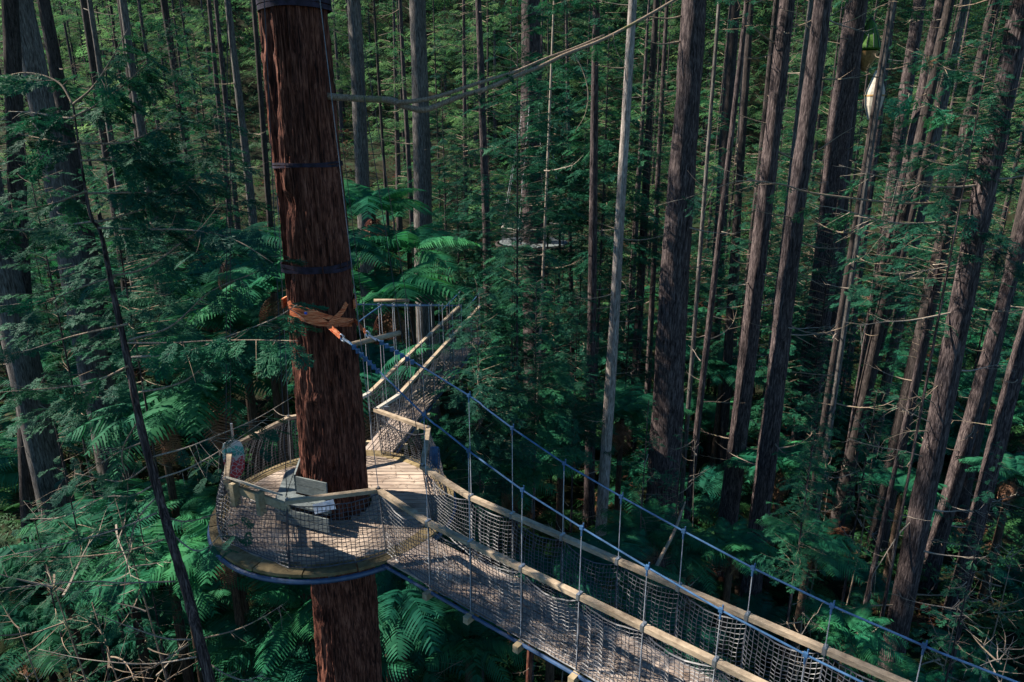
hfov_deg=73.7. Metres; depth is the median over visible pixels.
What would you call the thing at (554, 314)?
young conifer
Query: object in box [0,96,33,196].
forest conifer
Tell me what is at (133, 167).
young conifer
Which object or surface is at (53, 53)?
conifer tree
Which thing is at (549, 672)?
tree fern
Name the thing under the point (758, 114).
forest conifer
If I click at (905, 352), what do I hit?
young conifer
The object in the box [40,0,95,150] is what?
forest conifer
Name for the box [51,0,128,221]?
forest conifer
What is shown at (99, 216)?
forest conifer
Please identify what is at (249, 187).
conifer tree
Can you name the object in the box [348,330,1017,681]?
suspension bridge
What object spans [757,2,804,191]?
forest conifer
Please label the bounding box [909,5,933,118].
forest conifer
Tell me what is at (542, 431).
young conifer
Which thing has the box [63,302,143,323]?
tree fern
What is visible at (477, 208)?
young conifer
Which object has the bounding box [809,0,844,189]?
forest conifer
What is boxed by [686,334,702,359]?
tree fern
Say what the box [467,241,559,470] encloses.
young conifer
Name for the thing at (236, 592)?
tree fern
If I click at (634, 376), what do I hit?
young conifer
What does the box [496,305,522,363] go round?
tree fern
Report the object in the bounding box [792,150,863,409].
young conifer
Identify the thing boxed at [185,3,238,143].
forest conifer
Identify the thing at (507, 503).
tree fern
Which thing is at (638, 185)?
forest conifer
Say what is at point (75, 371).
tree fern
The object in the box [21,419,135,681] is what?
young conifer
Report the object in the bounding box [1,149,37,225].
young conifer
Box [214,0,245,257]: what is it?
conifer tree
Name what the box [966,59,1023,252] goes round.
forest conifer
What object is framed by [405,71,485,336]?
young conifer
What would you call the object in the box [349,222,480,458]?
tree fern
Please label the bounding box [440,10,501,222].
forest conifer
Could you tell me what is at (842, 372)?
young conifer
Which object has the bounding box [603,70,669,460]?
young conifer
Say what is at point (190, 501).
tree fern
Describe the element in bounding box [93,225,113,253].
tree fern
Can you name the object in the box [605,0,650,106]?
forest conifer
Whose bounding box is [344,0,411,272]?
forest conifer
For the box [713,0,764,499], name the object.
conifer tree
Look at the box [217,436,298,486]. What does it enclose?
tree fern
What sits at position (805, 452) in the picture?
young conifer
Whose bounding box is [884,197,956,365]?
young conifer
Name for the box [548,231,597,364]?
young conifer
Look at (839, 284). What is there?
conifer tree
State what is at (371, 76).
forest conifer
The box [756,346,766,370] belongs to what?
tree fern
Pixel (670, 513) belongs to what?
young conifer
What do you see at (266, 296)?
tree fern
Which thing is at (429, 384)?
suspension bridge
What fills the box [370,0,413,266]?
conifer tree
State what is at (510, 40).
forest conifer
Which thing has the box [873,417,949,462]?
tree fern
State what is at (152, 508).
tree fern
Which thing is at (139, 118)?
conifer tree
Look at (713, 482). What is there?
tree fern
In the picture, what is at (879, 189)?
forest conifer
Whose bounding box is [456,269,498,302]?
tree fern
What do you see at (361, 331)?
tree fern
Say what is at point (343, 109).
forest conifer
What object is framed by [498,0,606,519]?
conifer tree
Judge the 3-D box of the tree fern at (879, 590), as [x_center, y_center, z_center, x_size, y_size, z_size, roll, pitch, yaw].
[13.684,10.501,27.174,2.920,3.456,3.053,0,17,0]
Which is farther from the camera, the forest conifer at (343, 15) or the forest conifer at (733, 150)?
the forest conifer at (343, 15)
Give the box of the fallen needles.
[213,451,688,681]
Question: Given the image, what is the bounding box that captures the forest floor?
[0,0,1023,681]
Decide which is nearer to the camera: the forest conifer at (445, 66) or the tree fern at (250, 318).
the tree fern at (250, 318)
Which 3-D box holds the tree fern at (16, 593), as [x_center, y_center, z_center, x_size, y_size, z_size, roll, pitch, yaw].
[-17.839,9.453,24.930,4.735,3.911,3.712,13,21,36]
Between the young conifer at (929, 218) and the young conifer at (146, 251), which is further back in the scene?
the young conifer at (929, 218)
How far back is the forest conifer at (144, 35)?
61.40 m
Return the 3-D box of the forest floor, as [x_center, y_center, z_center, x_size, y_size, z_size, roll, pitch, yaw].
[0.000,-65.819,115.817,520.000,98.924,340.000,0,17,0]
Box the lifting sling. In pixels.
[281,293,376,344]
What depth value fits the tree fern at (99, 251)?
49.58 m
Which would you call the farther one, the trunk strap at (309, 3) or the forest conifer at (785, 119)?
the forest conifer at (785, 119)
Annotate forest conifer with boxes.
[0,0,32,131]
[0,0,66,53]
[0,42,5,124]
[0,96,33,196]
[27,0,76,110]
[33,0,68,91]
[39,0,79,109]
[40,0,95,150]
[44,0,104,222]
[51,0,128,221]
[60,0,103,142]
[69,0,185,282]
[95,0,121,118]
[96,0,136,136]
[97,0,133,64]
[112,0,189,260]
[116,0,149,124]
[130,3,161,106]
[131,0,189,153]
[139,0,179,116]
[146,0,200,148]
[146,0,205,105]
[168,1,211,117]
[177,0,236,204]
[179,0,229,133]
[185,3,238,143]
[204,2,244,113]
[236,0,269,151]
[240,0,279,219]
[328,0,351,129]
[328,0,351,136]
[328,0,372,58]
[328,2,350,93]
[329,0,350,116]
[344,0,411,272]
[361,0,388,124]
[364,0,435,248]
[376,0,412,193]
[394,0,476,216]
[398,0,429,90]
[405,0,449,156]
[428,0,456,117]
[429,0,512,320]
[436,1,493,195]
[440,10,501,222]
[446,0,521,275]
[452,0,499,165]
[460,0,491,122]
[484,0,515,158]
[493,0,521,184]
[496,1,520,137]
[499,25,552,177]
[504,0,562,233]
[540,0,565,181]
[540,6,566,130]
[549,2,579,154]
[549,20,587,282]
[569,2,608,170]
[571,0,622,192]
[580,27,628,272]
[600,0,671,346]
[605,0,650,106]
[608,35,671,271]
[628,0,679,283]
[637,0,681,224]
[655,51,701,181]
[661,1,681,142]
[692,3,766,323]
[695,42,761,227]
[696,33,738,254]
[699,0,724,153]
[699,3,753,272]
[701,9,726,165]
[732,6,756,153]
[742,2,834,303]
[742,4,813,255]
[744,30,793,178]
[752,12,836,252]
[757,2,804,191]
[779,0,840,166]
[784,0,807,155]
[808,0,862,253]
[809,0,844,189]
[844,0,902,263]
[848,6,901,224]
[852,0,888,163]
[860,3,899,129]
[869,36,950,320]
[876,15,942,198]
[892,0,933,133]
[900,11,931,64]
[906,31,964,257]
[909,0,957,188]
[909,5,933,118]
[929,39,1023,268]
[933,0,978,191]
[947,1,1005,182]
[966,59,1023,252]
[981,94,1023,330]
[991,75,1023,262]
[1001,79,1023,196]
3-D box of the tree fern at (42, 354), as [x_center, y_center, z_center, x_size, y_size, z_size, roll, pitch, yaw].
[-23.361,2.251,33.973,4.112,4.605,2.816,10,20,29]
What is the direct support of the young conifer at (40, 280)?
on the forest floor
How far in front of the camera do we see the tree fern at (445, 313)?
59.70 m
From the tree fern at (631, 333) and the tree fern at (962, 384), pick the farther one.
the tree fern at (631, 333)
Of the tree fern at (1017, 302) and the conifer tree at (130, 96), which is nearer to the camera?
the conifer tree at (130, 96)
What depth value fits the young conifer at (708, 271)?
40.94 m
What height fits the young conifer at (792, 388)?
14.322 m
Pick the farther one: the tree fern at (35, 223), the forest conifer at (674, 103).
the forest conifer at (674, 103)
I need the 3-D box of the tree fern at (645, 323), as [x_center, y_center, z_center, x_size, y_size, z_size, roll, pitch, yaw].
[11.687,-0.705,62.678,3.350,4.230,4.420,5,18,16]
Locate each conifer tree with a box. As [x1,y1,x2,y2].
[0,0,85,603]
[0,174,107,655]
[19,0,141,493]
[37,0,122,394]
[72,0,131,316]
[87,0,145,324]
[117,0,161,334]
[119,0,179,367]
[154,0,218,290]
[197,0,266,304]
[207,0,236,254]
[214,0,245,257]
[236,0,278,291]
[330,0,377,346]
[368,0,440,420]
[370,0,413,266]
[468,0,507,343]
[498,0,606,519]
[520,644,540,681]
[549,0,649,532]
[565,0,574,376]
[574,0,665,641]
[623,0,668,430]
[626,0,659,446]
[675,0,763,571]
[676,0,777,573]
[689,0,826,586]
[706,0,742,384]
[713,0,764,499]
[714,0,903,628]
[719,0,760,402]
[731,0,794,407]
[752,0,813,485]
[788,0,934,587]
[800,0,907,547]
[822,63,860,456]
[827,0,954,538]
[831,0,944,505]
[839,0,903,390]
[844,0,968,499]
[846,0,995,681]
[863,0,1000,560]
[868,0,927,416]
[871,0,973,398]
[918,208,1023,589]
[937,310,1023,644]
[953,176,1023,526]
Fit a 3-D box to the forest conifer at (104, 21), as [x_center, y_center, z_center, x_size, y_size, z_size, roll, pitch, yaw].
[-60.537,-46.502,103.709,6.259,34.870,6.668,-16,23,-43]
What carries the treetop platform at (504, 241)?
attached to the redwood tree at (534, 45)
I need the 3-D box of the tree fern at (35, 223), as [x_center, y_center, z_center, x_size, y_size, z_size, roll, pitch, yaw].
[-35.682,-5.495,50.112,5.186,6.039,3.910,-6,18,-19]
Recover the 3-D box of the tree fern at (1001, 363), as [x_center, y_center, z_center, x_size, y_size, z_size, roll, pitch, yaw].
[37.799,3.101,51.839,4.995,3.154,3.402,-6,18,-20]
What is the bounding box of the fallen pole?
[643,501,685,606]
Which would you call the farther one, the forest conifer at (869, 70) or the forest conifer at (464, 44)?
the forest conifer at (869, 70)
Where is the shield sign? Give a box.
[222,423,244,506]
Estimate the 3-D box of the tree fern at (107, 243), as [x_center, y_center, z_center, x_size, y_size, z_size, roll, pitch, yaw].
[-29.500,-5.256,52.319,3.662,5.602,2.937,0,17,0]
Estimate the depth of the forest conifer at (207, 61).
113.78 m
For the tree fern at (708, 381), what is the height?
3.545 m
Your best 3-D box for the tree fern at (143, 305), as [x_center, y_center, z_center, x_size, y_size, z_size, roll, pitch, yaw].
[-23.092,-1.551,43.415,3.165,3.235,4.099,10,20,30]
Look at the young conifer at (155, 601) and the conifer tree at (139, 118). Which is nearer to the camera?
the young conifer at (155, 601)
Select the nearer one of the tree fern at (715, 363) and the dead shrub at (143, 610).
the dead shrub at (143, 610)
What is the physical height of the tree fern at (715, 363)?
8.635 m
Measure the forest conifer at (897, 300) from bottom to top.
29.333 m
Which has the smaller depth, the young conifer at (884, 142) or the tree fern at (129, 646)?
the tree fern at (129, 646)
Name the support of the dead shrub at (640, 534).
on the forest floor
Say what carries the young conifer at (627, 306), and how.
on the forest floor
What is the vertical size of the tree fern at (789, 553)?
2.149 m
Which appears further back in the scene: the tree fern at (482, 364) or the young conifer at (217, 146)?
the tree fern at (482, 364)
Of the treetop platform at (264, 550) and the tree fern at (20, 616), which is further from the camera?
the tree fern at (20, 616)
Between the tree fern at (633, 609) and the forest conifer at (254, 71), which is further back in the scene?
the forest conifer at (254, 71)
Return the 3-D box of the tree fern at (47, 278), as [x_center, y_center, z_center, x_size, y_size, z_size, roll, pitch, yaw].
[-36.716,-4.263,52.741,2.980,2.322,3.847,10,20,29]
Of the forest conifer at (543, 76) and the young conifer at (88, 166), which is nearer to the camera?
the young conifer at (88, 166)
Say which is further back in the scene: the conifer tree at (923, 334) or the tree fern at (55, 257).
the tree fern at (55, 257)
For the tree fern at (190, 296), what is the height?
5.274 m
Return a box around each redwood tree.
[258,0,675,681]
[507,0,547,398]
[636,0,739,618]
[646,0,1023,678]
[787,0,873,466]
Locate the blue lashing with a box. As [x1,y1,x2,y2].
[429,446,439,468]
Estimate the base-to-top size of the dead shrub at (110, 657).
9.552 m
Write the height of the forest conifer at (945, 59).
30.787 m
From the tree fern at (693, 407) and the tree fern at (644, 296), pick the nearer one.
the tree fern at (693, 407)
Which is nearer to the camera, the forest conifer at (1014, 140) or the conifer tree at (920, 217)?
the conifer tree at (920, 217)
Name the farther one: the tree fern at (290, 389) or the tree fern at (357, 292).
the tree fern at (357, 292)
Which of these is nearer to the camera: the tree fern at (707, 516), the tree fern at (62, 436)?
the tree fern at (62, 436)
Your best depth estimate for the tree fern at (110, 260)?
56.33 m
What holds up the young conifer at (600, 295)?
on the forest floor
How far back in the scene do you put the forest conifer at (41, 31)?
121.62 m
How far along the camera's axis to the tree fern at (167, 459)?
18.73 m
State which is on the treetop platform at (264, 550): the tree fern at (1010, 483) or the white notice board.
the white notice board
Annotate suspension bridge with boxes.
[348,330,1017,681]
[357,291,483,455]
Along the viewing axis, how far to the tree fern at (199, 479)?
30.52 m
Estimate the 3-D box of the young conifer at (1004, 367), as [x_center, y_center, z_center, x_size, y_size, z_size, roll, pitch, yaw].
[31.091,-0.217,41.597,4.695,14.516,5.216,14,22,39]
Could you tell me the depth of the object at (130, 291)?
38.92 m
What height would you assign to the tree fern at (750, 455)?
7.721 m
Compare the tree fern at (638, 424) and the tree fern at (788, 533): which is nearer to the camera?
the tree fern at (788, 533)
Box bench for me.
[275,458,329,531]
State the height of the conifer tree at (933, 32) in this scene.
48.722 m
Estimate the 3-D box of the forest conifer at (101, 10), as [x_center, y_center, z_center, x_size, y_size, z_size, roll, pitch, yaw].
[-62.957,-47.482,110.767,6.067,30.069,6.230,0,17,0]
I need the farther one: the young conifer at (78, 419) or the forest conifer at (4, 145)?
the forest conifer at (4, 145)
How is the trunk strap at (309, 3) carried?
attached to the redwood tree at (302, 114)
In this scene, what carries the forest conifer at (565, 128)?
on the forest floor
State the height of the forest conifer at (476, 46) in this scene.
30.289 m
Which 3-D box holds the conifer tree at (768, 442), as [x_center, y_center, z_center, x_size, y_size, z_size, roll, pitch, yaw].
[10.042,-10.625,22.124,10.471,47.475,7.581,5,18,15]
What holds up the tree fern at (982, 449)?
on the forest floor
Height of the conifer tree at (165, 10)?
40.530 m
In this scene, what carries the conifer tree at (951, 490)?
on the forest floor
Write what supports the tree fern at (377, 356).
on the forest floor
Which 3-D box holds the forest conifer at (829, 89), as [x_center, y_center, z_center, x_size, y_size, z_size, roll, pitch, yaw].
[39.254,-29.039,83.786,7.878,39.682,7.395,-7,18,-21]
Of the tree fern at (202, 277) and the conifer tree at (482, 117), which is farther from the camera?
the conifer tree at (482, 117)
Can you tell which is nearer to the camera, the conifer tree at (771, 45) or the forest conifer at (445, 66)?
the conifer tree at (771, 45)
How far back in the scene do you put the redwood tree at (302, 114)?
11.11 m
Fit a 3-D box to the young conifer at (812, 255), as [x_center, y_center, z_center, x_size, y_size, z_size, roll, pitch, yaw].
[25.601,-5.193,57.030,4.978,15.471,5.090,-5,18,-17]
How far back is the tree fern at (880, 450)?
40.32 m
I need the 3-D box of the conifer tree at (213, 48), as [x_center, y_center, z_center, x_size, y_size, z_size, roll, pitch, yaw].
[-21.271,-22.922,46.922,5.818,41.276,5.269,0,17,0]
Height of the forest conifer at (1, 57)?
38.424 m
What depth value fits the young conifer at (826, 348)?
34.89 m
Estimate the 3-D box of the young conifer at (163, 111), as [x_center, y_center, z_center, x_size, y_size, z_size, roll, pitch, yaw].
[-22.091,-9.368,42.466,6.175,19.190,6.314,13,21,37]
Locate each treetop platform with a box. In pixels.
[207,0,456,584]
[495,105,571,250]
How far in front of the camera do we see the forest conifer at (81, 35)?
109.43 m
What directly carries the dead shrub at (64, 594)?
on the forest floor
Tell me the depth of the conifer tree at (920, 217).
33.94 m
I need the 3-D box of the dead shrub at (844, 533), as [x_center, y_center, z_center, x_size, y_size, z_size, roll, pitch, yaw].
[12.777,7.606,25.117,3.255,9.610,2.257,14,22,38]
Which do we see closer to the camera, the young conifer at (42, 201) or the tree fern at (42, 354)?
the tree fern at (42, 354)
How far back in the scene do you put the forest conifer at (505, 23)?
106.55 m
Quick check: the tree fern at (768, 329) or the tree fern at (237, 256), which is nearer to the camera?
the tree fern at (237, 256)
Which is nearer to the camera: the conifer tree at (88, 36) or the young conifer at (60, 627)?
the young conifer at (60, 627)
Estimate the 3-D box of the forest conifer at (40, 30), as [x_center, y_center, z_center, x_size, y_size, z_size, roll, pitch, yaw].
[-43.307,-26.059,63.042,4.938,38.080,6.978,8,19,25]
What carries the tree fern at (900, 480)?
on the forest floor
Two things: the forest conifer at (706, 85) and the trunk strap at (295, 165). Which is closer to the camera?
the trunk strap at (295, 165)
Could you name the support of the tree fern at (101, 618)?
on the forest floor
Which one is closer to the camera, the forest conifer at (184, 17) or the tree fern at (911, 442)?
the tree fern at (911, 442)
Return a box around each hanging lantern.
[861,2,880,71]
[864,0,888,119]
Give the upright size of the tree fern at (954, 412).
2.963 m
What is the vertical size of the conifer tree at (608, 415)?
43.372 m
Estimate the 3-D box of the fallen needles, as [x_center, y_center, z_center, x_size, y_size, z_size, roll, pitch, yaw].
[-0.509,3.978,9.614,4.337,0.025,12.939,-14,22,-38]
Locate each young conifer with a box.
[0,29,328,681]
[0,106,62,305]
[0,121,144,675]
[0,157,57,389]
[0,160,44,269]
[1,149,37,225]
[7,497,111,681]
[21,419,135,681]
[26,138,58,287]
[27,144,49,252]
[27,194,70,393]
[36,70,106,224]
[44,70,209,681]
[88,48,178,309]
[92,13,285,339]
[104,22,214,300]
[113,492,197,681]
[122,57,185,267]
[173,29,252,382]
[173,112,224,233]
[271,190,279,236]
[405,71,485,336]
[419,277,541,681]
[431,145,506,417]
[433,0,587,559]
[447,160,494,282]
[453,135,520,289]
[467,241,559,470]
[468,240,515,372]
[471,193,550,409]
[475,276,592,681]
[482,0,620,445]
[502,79,588,370]
[509,256,599,494]
[518,178,583,323]
[533,26,663,436]
[533,291,618,598]
[545,199,626,380]
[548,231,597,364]
[549,165,608,336]
[560,208,632,353]
[574,215,643,361]
[576,218,657,458]
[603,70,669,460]
[612,399,676,616]
[630,165,718,348]
[645,427,698,615]
[650,88,748,339]
[687,234,756,377]
[689,205,743,316]
[702,146,781,459]
[709,122,838,383]
[715,134,812,394]
[726,304,816,479]
[750,427,843,681]
[757,190,867,494]
[761,229,815,434]
[772,360,847,657]
[783,276,860,443]
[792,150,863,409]
[792,208,869,375]
[797,205,849,311]
[824,389,896,664]
[828,160,915,475]
[832,28,914,439]
[836,0,1023,654]
[845,211,972,454]
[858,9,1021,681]
[874,145,957,346]
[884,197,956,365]
[907,234,959,336]
[911,530,1003,681]
[931,438,1020,680]
[933,141,1023,406]
[942,222,1006,369]
[985,279,1023,397]
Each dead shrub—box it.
[0,511,133,681]
[0,602,63,681]
[63,602,159,681]
[85,494,196,681]
[546,494,569,681]
[613,489,664,610]
[668,439,713,609]
[674,565,720,624]
[775,606,831,681]
[803,456,845,620]
[838,410,905,633]
[885,582,995,681]
[946,540,1023,681]
[957,614,1023,681]
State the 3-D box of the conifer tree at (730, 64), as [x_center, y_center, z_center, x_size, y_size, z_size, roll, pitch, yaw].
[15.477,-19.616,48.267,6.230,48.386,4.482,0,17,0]
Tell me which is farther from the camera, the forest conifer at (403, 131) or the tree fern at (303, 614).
the forest conifer at (403, 131)
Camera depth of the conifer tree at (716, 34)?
26.96 m
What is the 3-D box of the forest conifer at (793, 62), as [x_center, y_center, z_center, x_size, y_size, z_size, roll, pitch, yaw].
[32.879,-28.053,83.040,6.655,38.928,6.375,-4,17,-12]
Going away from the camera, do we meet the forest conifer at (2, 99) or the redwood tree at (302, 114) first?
the redwood tree at (302, 114)
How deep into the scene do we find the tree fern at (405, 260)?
61.49 m
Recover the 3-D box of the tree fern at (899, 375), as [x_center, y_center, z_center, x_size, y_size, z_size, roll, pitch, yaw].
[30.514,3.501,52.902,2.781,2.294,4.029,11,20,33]
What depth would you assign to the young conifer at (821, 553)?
17.46 m
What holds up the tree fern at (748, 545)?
on the forest floor
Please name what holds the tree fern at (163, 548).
on the forest floor
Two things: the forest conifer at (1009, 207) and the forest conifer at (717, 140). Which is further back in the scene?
the forest conifer at (717, 140)
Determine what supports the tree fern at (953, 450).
on the forest floor
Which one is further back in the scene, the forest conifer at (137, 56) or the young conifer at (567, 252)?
the forest conifer at (137, 56)
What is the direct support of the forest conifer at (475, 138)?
on the forest floor
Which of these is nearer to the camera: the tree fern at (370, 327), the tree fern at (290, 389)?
the tree fern at (290, 389)
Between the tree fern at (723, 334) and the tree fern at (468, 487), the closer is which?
the tree fern at (468, 487)
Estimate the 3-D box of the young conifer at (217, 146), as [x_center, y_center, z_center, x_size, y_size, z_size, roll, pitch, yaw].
[-15.487,-6.266,35.581,4.489,18.498,4.465,0,17,0]
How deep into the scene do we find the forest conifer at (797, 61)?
131.31 m
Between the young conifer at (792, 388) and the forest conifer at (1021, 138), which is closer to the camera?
the young conifer at (792, 388)
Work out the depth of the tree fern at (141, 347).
33.99 m
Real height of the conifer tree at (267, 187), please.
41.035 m
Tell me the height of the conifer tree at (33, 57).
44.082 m
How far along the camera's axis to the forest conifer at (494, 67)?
121.68 m
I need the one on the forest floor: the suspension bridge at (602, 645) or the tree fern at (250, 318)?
the tree fern at (250, 318)
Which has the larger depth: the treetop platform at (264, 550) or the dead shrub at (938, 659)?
the dead shrub at (938, 659)
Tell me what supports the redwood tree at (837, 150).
on the forest floor
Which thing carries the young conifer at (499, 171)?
on the forest floor
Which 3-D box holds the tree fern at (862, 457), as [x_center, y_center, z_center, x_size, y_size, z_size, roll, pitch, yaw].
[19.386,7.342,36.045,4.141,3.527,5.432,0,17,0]
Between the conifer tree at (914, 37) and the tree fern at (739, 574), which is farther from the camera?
the conifer tree at (914, 37)
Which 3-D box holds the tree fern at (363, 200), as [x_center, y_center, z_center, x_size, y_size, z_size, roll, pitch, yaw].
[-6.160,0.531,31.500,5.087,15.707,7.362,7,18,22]
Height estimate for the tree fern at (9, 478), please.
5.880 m
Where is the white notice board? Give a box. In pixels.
[312,499,335,513]
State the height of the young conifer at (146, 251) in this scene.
19.984 m
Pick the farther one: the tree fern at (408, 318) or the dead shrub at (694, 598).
the tree fern at (408, 318)
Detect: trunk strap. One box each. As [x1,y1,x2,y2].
[256,0,331,13]
[272,161,342,167]
[280,259,350,273]
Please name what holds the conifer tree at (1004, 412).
on the forest floor
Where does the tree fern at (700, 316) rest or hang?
on the forest floor
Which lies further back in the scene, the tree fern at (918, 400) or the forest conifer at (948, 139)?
the forest conifer at (948, 139)
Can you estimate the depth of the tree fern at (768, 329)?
61.35 m
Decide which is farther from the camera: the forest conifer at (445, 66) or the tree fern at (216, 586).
the forest conifer at (445, 66)
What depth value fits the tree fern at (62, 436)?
27.76 m
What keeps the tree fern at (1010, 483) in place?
on the forest floor
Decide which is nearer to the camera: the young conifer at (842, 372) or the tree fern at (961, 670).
the tree fern at (961, 670)
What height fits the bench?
0.735 m
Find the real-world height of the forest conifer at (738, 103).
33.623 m
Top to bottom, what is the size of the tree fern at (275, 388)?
13.984 m
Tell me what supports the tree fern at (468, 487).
on the forest floor
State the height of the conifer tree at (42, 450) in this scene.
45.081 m
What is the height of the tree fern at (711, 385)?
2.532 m
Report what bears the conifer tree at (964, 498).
on the forest floor
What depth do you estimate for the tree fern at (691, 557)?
20.01 m
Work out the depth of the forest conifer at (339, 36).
117.59 m
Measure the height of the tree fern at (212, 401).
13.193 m
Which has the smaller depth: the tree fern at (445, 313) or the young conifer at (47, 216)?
the young conifer at (47, 216)
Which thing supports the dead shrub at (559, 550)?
on the forest floor
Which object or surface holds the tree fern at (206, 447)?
on the forest floor
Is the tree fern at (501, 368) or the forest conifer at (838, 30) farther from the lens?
the forest conifer at (838, 30)
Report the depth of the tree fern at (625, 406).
29.50 m
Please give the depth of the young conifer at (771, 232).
48.48 m
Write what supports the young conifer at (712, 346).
on the forest floor
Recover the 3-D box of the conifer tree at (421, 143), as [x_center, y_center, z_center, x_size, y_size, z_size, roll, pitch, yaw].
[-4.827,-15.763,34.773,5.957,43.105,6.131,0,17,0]
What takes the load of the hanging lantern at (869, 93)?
hanging from the conifer tree at (933, 32)
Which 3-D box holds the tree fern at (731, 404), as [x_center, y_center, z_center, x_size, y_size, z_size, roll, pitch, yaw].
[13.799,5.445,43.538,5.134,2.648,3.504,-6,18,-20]
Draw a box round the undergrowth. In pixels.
[0,102,1023,681]
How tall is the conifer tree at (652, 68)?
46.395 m
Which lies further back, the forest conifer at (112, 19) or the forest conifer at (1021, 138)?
the forest conifer at (1021, 138)
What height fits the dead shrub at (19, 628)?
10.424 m
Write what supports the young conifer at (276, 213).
on the forest floor
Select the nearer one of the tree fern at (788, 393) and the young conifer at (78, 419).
the young conifer at (78, 419)
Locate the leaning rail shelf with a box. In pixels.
[226,476,282,515]
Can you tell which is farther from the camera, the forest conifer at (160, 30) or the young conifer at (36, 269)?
the forest conifer at (160, 30)
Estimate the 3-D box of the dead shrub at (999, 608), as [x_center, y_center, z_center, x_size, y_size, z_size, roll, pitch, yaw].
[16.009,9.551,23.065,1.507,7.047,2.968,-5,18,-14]
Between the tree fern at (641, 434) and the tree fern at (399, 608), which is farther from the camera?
the tree fern at (641, 434)
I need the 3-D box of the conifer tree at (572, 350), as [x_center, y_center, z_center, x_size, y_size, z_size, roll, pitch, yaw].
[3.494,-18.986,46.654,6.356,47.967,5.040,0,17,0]
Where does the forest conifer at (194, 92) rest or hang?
on the forest floor
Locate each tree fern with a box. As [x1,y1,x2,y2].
[0,343,68,371]
[0,363,86,430]
[0,401,16,469]
[0,430,68,489]
[0,431,18,507]
[0,504,148,681]
[0,548,49,611]
[0,577,111,681]
[4,573,129,678]
[14,470,181,548]
[29,221,48,299]
[31,251,60,323]
[32,288,59,310]
[33,308,67,374]
[35,273,59,295]
[38,319,127,348]
[39,479,198,681]
[46,279,108,307]
[51,356,145,388]
[58,424,93,474]
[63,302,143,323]
[65,381,245,681]
[73,577,252,681]
[74,519,251,681]
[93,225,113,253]
[97,244,113,257]
[99,238,143,249]
[101,253,117,282]
[102,262,143,281]
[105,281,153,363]
[108,335,153,385]
[110,320,191,389]
[112,258,264,480]
[114,260,167,298]
[116,268,142,291]
[120,289,177,331]
[120,330,290,680]
[123,411,152,459]
[140,475,222,577]
[142,496,253,681]
[146,291,287,615]
[156,399,238,485]
[158,219,282,603]
[161,288,210,330]
[162,558,258,622]
[171,316,364,676]
[171,404,257,479]
[186,255,357,649]
[188,599,317,681]
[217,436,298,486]
[224,253,273,265]
[233,574,314,681]
[244,295,280,402]
[260,222,280,251]
[262,384,294,398]
[270,220,404,272]
[272,634,417,681]
[290,339,461,681]
[343,178,438,420]
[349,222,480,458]
[351,259,488,590]
[353,287,360,295]
[355,292,373,350]
[356,309,376,336]
[375,563,445,681]
[377,209,408,254]
[378,581,464,681]
[384,323,447,348]
[393,252,413,273]
[398,310,439,335]
[406,413,461,455]
[408,603,535,681]
[433,477,508,612]
[439,306,478,330]
[440,394,510,439]
[440,445,481,554]
[454,438,580,667]
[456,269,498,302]
[459,480,535,567]
[467,340,513,394]
[469,451,505,485]
[487,346,520,390]
[492,323,550,349]
[495,549,625,681]
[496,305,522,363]
[513,404,616,591]
[548,346,584,358]
[549,528,689,630]
[559,379,692,531]
[579,346,641,368]
[584,499,705,620]
[585,590,729,681]
[595,457,647,515]
[597,380,651,425]
[600,377,643,390]
[612,593,678,628]
[613,417,702,453]
[621,285,658,315]
[622,312,656,342]
[624,330,655,342]
[624,423,692,473]
[642,333,690,349]
[643,361,697,390]
[649,520,736,636]
[651,564,719,613]
[677,496,716,524]
[679,464,746,530]
[681,517,792,679]
[683,405,752,452]
[684,387,716,418]
[684,390,729,436]
[685,348,767,497]
[686,320,705,336]
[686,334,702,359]
[686,368,734,398]
[687,305,707,327]
[687,308,704,323]
[694,375,718,398]
[700,398,758,439]
[702,323,739,343]
[706,533,777,605]
[713,591,805,662]
[717,432,837,598]
[738,324,769,337]
[754,377,795,405]
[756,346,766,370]
[756,513,870,681]
[777,526,818,567]
[796,594,908,681]
[821,560,893,630]
[834,387,853,428]
[835,441,918,472]
[839,441,915,503]
[854,467,952,622]
[857,337,907,372]
[859,653,950,681]
[860,334,904,369]
[867,401,927,434]
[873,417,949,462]
[887,380,931,418]
[890,370,924,392]
[901,513,964,548]
[905,313,936,332]
[917,403,963,437]
[919,623,1016,681]
[922,372,994,408]
[923,357,975,389]
[935,329,1005,360]
[946,438,979,471]
[947,437,1022,485]
[950,408,994,442]
[951,412,991,441]
[955,451,1023,613]
[958,377,999,402]
[966,327,1015,351]
[976,559,1023,618]
[979,298,1023,313]
[985,395,1023,452]
[993,380,1023,436]
[996,360,1007,380]
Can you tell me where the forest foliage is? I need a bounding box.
[0,0,1023,166]
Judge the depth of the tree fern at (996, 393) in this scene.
49.33 m
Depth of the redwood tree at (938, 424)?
19.67 m
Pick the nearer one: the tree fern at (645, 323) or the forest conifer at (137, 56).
the tree fern at (645, 323)
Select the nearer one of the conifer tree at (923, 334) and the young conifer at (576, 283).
the conifer tree at (923, 334)
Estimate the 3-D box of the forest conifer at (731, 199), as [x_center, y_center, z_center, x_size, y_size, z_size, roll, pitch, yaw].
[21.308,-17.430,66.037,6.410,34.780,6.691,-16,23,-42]
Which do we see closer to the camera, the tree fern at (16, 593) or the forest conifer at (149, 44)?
the tree fern at (16, 593)
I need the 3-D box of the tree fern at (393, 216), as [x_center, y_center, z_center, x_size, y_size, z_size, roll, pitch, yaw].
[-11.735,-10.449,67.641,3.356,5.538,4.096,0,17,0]
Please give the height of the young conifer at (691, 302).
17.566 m
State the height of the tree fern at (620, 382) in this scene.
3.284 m

